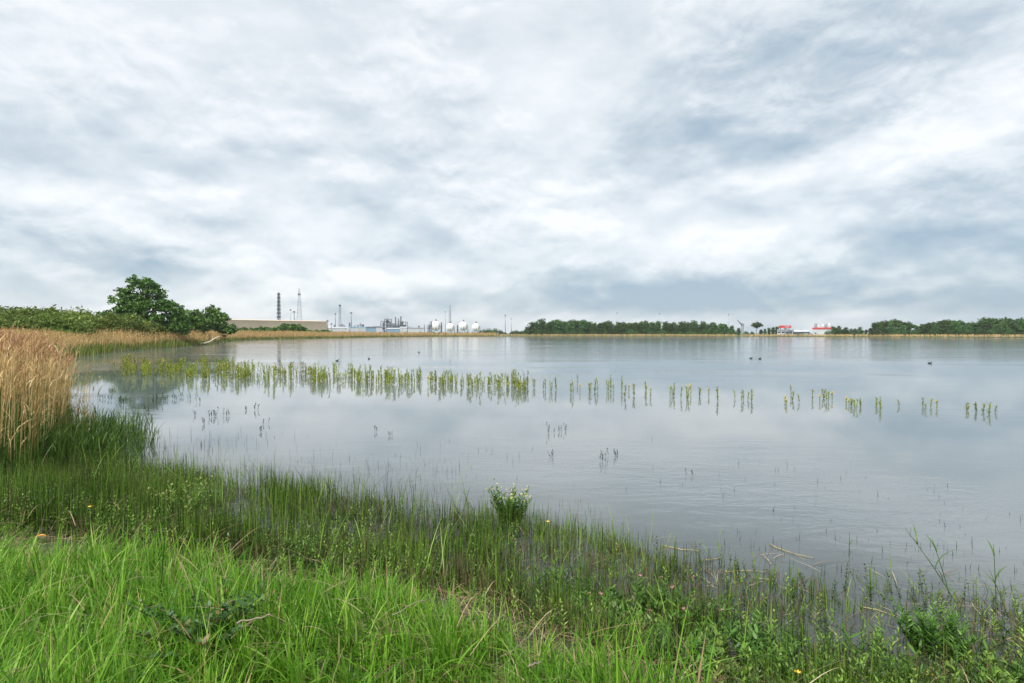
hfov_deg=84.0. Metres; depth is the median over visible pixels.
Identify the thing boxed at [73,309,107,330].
willow bush
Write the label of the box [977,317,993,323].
shore tree
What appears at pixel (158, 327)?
willow bush
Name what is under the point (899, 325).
shore tree
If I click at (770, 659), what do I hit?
leafy herb
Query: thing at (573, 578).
leafy herb
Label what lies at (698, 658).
leafy herb
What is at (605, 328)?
shore tree
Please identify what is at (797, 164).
sky
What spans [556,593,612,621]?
leafy herb
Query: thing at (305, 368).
water plant
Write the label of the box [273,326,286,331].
hedge bush
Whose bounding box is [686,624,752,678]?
leafy herb
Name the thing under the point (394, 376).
water plant
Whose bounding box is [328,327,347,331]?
refinery shed
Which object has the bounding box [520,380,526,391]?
water plant
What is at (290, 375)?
water plant
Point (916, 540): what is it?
reed plant
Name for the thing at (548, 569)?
leafy herb
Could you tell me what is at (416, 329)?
refinery shed
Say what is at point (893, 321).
shore tree
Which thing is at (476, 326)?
spherical tank
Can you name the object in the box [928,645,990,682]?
leafy herb
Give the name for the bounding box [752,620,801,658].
leafy herb
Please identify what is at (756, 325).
shore tree
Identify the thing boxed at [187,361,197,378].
water plant
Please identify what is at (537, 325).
shore tree
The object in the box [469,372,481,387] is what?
water plant
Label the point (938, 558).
reed plant
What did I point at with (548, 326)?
shore tree
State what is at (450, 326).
spherical tank
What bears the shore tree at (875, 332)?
on the terrain at (318, 663)
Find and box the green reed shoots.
[0,360,163,471]
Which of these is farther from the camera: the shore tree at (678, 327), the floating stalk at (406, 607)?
the shore tree at (678, 327)
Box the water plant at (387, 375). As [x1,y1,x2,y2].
[385,370,390,384]
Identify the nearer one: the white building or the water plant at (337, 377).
the water plant at (337, 377)
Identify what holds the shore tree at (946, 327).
on the terrain at (318, 663)
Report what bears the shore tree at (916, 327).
on the terrain at (318, 663)
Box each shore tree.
[527,322,536,334]
[531,321,541,330]
[544,322,552,332]
[552,319,564,333]
[562,321,567,333]
[565,320,575,333]
[576,320,587,333]
[579,319,588,332]
[586,323,591,333]
[590,324,598,331]
[600,322,609,332]
[608,323,615,333]
[620,322,626,334]
[626,323,635,334]
[637,321,647,333]
[648,322,655,334]
[654,321,663,334]
[663,323,669,334]
[667,324,677,333]
[675,324,681,334]
[677,321,687,333]
[688,325,696,334]
[692,323,700,332]
[698,323,707,332]
[708,322,715,334]
[716,323,726,334]
[751,322,763,333]
[837,326,842,334]
[856,327,863,334]
[869,323,879,332]
[869,329,878,334]
[880,322,885,333]
[885,322,895,334]
[887,319,902,323]
[893,321,907,327]
[895,322,902,333]
[899,325,908,334]
[913,325,919,335]
[920,325,928,334]
[931,322,943,335]
[941,319,952,324]
[943,324,949,332]
[948,324,955,334]
[949,322,961,334]
[958,325,964,332]
[964,324,970,331]
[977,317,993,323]
[978,329,988,335]
[980,322,989,330]
[985,318,1000,324]
[986,329,996,334]
[991,324,1001,335]
[996,317,1014,327]
[998,322,1006,333]
[1001,322,1010,335]
[1006,330,1017,334]
[1009,324,1017,334]
[1013,317,1023,327]
[1018,320,1023,332]
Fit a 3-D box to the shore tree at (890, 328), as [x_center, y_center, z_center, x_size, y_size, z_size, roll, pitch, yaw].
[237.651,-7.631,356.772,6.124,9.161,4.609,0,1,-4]
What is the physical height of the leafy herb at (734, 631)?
0.399 m
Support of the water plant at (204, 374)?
on the lake water
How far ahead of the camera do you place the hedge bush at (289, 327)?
275.23 m
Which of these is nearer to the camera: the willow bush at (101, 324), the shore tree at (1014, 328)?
the willow bush at (101, 324)
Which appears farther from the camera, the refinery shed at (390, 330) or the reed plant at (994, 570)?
the refinery shed at (390, 330)
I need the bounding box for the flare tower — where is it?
[277,292,280,319]
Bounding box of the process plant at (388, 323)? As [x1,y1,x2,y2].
[380,316,407,332]
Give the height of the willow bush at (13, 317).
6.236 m
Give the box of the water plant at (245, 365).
[237,363,246,376]
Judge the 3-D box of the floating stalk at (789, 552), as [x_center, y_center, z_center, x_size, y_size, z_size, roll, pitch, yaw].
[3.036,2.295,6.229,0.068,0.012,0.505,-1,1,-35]
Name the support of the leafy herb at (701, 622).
on the terrain at (318, 663)
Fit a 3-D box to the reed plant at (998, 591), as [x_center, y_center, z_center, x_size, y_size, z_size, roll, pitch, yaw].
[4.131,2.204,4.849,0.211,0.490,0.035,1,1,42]
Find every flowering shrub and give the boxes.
[147,473,214,523]
[486,478,531,524]
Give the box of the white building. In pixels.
[812,323,831,334]
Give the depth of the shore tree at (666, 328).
444.93 m
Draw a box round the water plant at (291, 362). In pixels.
[284,361,293,375]
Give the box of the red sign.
[779,326,790,333]
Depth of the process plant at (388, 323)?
775.29 m
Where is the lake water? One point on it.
(885, 468)
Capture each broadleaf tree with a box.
[94,274,194,335]
[174,307,214,334]
[201,304,238,336]
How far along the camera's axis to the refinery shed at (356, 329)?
719.53 m
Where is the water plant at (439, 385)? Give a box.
[438,377,446,388]
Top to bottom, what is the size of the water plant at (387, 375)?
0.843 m
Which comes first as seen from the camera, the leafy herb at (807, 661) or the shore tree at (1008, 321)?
the leafy herb at (807, 661)
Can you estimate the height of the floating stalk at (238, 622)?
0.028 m
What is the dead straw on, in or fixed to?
on the terrain at (318, 663)
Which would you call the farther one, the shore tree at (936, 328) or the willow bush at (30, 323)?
the shore tree at (936, 328)
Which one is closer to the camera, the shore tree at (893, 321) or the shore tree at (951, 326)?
the shore tree at (951, 326)
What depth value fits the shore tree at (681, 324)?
444.84 m
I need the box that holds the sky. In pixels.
[0,0,1023,332]
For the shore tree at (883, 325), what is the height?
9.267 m
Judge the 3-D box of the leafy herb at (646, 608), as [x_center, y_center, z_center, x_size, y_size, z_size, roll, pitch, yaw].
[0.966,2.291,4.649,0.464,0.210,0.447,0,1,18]
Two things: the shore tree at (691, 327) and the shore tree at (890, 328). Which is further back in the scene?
the shore tree at (691, 327)
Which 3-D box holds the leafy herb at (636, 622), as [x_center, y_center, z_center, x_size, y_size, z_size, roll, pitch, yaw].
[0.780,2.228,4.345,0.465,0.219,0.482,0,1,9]
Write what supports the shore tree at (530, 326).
on the terrain at (318, 663)
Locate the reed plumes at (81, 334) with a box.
[1,325,496,342]
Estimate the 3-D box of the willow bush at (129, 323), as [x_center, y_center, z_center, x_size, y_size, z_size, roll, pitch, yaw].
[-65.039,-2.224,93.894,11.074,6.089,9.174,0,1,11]
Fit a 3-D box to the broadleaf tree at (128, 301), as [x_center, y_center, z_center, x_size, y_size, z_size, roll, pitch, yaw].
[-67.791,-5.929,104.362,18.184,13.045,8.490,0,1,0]
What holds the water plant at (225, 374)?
on the lake water
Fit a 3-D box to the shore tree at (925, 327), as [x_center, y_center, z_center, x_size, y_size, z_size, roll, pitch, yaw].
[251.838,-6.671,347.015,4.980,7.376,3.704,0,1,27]
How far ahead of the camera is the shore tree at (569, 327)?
436.48 m
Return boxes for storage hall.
[227,319,326,330]
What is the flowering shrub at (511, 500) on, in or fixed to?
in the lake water
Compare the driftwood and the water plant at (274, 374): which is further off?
the driftwood
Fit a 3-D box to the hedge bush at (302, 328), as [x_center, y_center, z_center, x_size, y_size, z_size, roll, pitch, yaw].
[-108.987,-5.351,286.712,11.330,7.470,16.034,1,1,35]
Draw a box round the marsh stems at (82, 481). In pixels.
[0,417,1023,682]
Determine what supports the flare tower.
on the terrain at (318, 663)
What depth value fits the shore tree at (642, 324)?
447.53 m
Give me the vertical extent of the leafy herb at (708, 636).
0.333 m
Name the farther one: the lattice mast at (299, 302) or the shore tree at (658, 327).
the lattice mast at (299, 302)
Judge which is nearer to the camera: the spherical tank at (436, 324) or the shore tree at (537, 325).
the shore tree at (537, 325)
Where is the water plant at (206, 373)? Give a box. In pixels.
[201,368,209,379]
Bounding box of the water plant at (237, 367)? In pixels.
[236,365,246,378]
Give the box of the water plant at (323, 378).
[317,366,325,381]
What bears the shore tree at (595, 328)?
on the terrain at (318, 663)
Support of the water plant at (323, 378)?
on the lake water
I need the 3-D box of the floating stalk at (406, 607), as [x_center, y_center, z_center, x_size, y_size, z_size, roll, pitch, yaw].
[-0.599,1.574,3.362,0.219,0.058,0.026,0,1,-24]
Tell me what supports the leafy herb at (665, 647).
on the terrain at (318, 663)
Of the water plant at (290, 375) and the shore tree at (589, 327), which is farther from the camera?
the shore tree at (589, 327)
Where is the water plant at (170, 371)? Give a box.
[167,364,179,378]
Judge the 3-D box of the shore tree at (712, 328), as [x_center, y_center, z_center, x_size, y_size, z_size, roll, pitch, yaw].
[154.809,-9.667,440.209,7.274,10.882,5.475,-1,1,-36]
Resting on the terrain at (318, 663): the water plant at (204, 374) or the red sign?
the red sign
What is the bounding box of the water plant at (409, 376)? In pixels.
[407,375,414,385]
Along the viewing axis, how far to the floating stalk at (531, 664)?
2.84 m
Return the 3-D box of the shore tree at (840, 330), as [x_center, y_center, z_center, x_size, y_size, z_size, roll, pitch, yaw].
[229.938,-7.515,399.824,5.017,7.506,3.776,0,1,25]
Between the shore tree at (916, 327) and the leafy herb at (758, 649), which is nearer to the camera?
the leafy herb at (758, 649)
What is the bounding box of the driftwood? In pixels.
[198,336,219,344]
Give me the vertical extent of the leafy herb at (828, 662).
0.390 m
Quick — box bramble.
[127,577,275,659]
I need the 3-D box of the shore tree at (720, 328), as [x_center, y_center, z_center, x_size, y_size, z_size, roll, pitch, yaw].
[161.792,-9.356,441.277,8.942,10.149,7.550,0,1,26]
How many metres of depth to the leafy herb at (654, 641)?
3.98 m
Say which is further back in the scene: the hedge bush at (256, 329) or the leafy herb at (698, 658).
the hedge bush at (256, 329)
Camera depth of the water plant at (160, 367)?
34.76 m
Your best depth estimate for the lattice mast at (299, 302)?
697.91 m
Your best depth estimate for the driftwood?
113.74 m
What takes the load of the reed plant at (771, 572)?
in the lake water
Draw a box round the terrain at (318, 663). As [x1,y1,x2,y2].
[0,333,1023,682]
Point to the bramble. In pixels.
(225, 612)
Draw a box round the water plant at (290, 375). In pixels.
[281,365,291,379]
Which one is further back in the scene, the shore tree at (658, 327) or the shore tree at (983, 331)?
the shore tree at (658, 327)
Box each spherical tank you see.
[432,319,440,332]
[446,321,454,333]
[459,320,467,331]
[472,322,479,333]
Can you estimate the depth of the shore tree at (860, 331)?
399.14 m
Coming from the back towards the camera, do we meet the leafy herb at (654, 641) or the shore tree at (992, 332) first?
the shore tree at (992, 332)
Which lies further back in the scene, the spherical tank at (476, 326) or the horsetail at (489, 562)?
the spherical tank at (476, 326)
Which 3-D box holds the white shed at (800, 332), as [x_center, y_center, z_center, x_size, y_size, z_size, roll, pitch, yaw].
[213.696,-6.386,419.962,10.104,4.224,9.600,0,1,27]
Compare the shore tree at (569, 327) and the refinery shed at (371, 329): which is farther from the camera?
the refinery shed at (371, 329)
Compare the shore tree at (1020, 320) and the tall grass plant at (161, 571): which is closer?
the tall grass plant at (161, 571)
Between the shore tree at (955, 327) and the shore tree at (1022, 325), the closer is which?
the shore tree at (1022, 325)
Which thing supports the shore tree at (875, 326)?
on the terrain at (318, 663)
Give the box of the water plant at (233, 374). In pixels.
[230,369,236,380]
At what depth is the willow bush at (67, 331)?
73.28 m
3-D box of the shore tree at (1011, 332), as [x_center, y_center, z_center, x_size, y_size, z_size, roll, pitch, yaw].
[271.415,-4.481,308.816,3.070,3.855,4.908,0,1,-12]
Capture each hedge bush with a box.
[250,328,263,331]
[264,327,280,331]
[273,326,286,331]
[279,323,299,332]
[293,324,305,330]
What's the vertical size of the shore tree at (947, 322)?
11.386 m
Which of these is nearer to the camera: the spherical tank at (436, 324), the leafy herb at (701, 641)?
the leafy herb at (701, 641)
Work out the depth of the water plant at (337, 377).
27.17 m
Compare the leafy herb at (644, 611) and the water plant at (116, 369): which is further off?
the water plant at (116, 369)
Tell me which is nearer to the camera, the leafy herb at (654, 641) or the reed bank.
the leafy herb at (654, 641)
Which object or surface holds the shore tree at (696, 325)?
on the terrain at (318, 663)
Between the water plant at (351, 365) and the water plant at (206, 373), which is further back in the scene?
the water plant at (351, 365)
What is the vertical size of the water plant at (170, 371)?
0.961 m
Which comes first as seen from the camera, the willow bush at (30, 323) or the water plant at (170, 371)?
the water plant at (170, 371)
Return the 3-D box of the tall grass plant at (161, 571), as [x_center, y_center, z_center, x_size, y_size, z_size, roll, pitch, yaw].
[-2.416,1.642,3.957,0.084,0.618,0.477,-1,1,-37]
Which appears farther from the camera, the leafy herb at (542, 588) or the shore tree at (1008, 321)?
the shore tree at (1008, 321)
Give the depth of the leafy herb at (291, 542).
5.84 m
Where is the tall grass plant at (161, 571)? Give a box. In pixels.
[158,535,168,601]
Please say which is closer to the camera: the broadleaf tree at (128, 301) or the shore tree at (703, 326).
the broadleaf tree at (128, 301)
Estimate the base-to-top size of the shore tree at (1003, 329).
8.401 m
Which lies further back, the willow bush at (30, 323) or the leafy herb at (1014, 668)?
the willow bush at (30, 323)
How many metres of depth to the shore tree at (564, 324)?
449.68 m
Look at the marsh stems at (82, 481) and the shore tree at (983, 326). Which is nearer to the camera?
the marsh stems at (82, 481)
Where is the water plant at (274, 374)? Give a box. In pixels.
[263,366,275,382]
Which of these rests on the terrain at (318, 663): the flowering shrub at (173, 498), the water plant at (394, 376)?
the flowering shrub at (173, 498)
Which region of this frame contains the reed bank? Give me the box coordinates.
[1,328,1022,349]
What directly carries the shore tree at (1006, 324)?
on the terrain at (318, 663)
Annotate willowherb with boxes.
[888,592,982,662]
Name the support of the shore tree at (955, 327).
on the terrain at (318, 663)
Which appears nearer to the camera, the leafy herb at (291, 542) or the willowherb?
the willowherb
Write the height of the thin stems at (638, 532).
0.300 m
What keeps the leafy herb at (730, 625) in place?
on the terrain at (318, 663)
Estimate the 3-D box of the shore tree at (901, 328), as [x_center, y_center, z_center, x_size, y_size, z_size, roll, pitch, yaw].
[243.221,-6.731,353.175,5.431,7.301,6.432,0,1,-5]
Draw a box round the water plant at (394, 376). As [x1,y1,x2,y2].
[392,369,402,384]
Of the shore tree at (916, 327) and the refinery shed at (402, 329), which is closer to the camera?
the shore tree at (916, 327)
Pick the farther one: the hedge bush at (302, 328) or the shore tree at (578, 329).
the shore tree at (578, 329)
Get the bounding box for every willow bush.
[0,304,102,328]
[0,305,38,322]
[0,314,15,325]
[0,315,50,330]
[27,309,113,341]
[42,328,91,340]
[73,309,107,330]
[96,310,154,342]
[138,319,171,338]
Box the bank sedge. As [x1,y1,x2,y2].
[25,335,1013,360]
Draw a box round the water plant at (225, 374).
[220,364,227,378]
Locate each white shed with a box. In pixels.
[777,329,792,334]
[794,330,808,334]
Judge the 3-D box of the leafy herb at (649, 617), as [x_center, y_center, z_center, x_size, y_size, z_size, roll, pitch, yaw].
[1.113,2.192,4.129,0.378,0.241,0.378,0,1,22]
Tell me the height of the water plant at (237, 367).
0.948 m
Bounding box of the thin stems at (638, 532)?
[99,426,1023,598]
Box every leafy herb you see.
[276,531,321,555]
[382,538,429,565]
[500,582,526,601]
[521,573,565,601]
[535,549,585,585]
[553,564,598,592]
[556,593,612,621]
[569,589,630,624]
[592,609,642,644]
[610,597,654,614]
[610,604,656,630]
[638,625,668,661]
[643,614,691,656]
[643,622,700,668]
[666,621,707,665]
[672,610,715,634]
[674,610,731,657]
[674,631,722,675]
[684,592,745,640]
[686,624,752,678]
[711,591,778,650]
[711,631,756,666]
[729,625,789,667]
[742,636,798,682]
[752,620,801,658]
[755,631,837,682]
[800,650,827,673]
[818,657,888,682]
[827,616,929,682]
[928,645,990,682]
[944,639,1020,682]
[954,639,1023,682]
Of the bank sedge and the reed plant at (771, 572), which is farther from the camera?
the bank sedge
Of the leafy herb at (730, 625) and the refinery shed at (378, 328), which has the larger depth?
the refinery shed at (378, 328)
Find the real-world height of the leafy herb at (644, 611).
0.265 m
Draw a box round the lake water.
[35,336,1023,682]
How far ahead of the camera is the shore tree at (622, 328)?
449.82 m
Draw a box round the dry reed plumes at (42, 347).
[0,323,100,424]
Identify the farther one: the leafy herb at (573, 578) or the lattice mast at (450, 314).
the lattice mast at (450, 314)
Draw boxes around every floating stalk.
[236,614,270,623]
[392,599,427,615]
[509,613,550,652]
[528,660,542,667]
[769,543,812,557]
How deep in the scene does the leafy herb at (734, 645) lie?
4.15 m
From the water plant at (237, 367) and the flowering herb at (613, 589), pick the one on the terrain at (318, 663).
the flowering herb at (613, 589)
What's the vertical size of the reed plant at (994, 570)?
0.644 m
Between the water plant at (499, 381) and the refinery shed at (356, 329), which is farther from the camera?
the refinery shed at (356, 329)
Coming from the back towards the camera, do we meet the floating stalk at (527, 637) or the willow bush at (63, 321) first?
the willow bush at (63, 321)
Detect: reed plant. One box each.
[756,560,776,586]
[859,566,883,597]
[897,524,951,595]
[926,535,948,593]
[978,541,1006,602]
[984,571,1007,615]
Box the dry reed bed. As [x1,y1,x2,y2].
[0,325,100,464]
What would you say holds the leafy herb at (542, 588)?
on the terrain at (318, 663)
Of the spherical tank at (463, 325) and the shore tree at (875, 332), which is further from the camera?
the spherical tank at (463, 325)
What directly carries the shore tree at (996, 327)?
on the terrain at (318, 663)
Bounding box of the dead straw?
[0,457,1022,682]
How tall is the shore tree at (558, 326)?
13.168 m
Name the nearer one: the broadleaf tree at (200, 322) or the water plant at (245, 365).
the water plant at (245, 365)
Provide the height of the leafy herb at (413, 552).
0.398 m
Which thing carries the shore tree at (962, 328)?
on the terrain at (318, 663)
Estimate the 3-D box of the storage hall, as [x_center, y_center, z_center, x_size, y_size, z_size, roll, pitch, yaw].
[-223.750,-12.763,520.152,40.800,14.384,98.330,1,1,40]
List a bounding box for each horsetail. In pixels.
[484,553,494,594]
[498,571,506,591]
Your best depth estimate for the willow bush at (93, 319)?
83.03 m
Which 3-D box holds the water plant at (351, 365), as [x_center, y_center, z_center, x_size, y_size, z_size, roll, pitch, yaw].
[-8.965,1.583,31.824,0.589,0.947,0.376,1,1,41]
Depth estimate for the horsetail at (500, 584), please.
5.01 m
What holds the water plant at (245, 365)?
on the lake water
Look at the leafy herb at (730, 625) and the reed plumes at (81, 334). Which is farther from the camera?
the reed plumes at (81, 334)
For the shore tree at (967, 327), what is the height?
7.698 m
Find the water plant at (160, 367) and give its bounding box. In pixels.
[158,358,166,371]
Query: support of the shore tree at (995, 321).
on the terrain at (318, 663)
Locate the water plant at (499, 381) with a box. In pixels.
[497,373,505,387]
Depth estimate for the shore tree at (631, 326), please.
437.49 m
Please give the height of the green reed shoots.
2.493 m
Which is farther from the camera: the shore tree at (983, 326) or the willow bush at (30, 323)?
the shore tree at (983, 326)
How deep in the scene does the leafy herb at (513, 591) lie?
4.90 m
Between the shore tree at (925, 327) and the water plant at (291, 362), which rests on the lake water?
the water plant at (291, 362)
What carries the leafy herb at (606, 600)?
on the terrain at (318, 663)
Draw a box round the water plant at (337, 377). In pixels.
[336,372,340,383]
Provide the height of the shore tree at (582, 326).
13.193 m
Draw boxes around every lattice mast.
[297,288,301,318]
[448,304,451,332]
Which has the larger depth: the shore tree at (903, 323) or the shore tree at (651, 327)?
the shore tree at (651, 327)
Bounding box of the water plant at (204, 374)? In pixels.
[199,365,206,379]
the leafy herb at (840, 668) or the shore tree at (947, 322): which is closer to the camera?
the leafy herb at (840, 668)
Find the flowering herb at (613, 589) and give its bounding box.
[591,568,723,632]
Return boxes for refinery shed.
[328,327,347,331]
[348,327,365,331]
[366,327,375,332]
[373,326,381,332]
[387,328,399,332]
[400,327,405,333]
[408,327,423,333]
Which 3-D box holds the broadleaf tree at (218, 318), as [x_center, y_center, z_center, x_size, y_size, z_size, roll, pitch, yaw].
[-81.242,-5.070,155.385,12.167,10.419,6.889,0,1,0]
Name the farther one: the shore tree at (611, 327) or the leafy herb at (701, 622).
the shore tree at (611, 327)
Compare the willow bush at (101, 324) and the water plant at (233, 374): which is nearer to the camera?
the water plant at (233, 374)
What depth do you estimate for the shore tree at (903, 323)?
377.09 m
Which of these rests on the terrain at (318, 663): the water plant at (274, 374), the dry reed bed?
the dry reed bed
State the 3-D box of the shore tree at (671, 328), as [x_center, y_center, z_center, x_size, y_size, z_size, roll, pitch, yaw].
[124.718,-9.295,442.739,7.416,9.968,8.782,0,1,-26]
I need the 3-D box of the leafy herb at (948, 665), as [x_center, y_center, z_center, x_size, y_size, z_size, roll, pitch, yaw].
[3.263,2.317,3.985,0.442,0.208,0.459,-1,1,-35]
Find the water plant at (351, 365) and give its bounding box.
[347,362,353,374]
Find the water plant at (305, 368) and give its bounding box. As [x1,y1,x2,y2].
[300,362,306,372]
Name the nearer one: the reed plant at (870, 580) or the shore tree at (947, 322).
the reed plant at (870, 580)
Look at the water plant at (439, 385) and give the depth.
24.48 m
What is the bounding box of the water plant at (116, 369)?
[112,361,126,375]
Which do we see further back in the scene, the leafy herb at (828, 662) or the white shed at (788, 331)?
the white shed at (788, 331)
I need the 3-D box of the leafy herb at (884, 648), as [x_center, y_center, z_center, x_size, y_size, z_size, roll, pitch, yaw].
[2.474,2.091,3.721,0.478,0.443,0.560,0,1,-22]
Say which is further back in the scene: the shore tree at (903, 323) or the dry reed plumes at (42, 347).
the shore tree at (903, 323)
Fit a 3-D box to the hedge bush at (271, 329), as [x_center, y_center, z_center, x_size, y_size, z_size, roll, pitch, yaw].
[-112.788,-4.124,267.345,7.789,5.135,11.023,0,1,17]
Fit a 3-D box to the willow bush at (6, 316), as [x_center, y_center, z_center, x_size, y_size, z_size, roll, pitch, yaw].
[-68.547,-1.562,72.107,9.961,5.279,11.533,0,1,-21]
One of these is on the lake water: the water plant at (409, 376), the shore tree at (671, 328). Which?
the water plant at (409, 376)

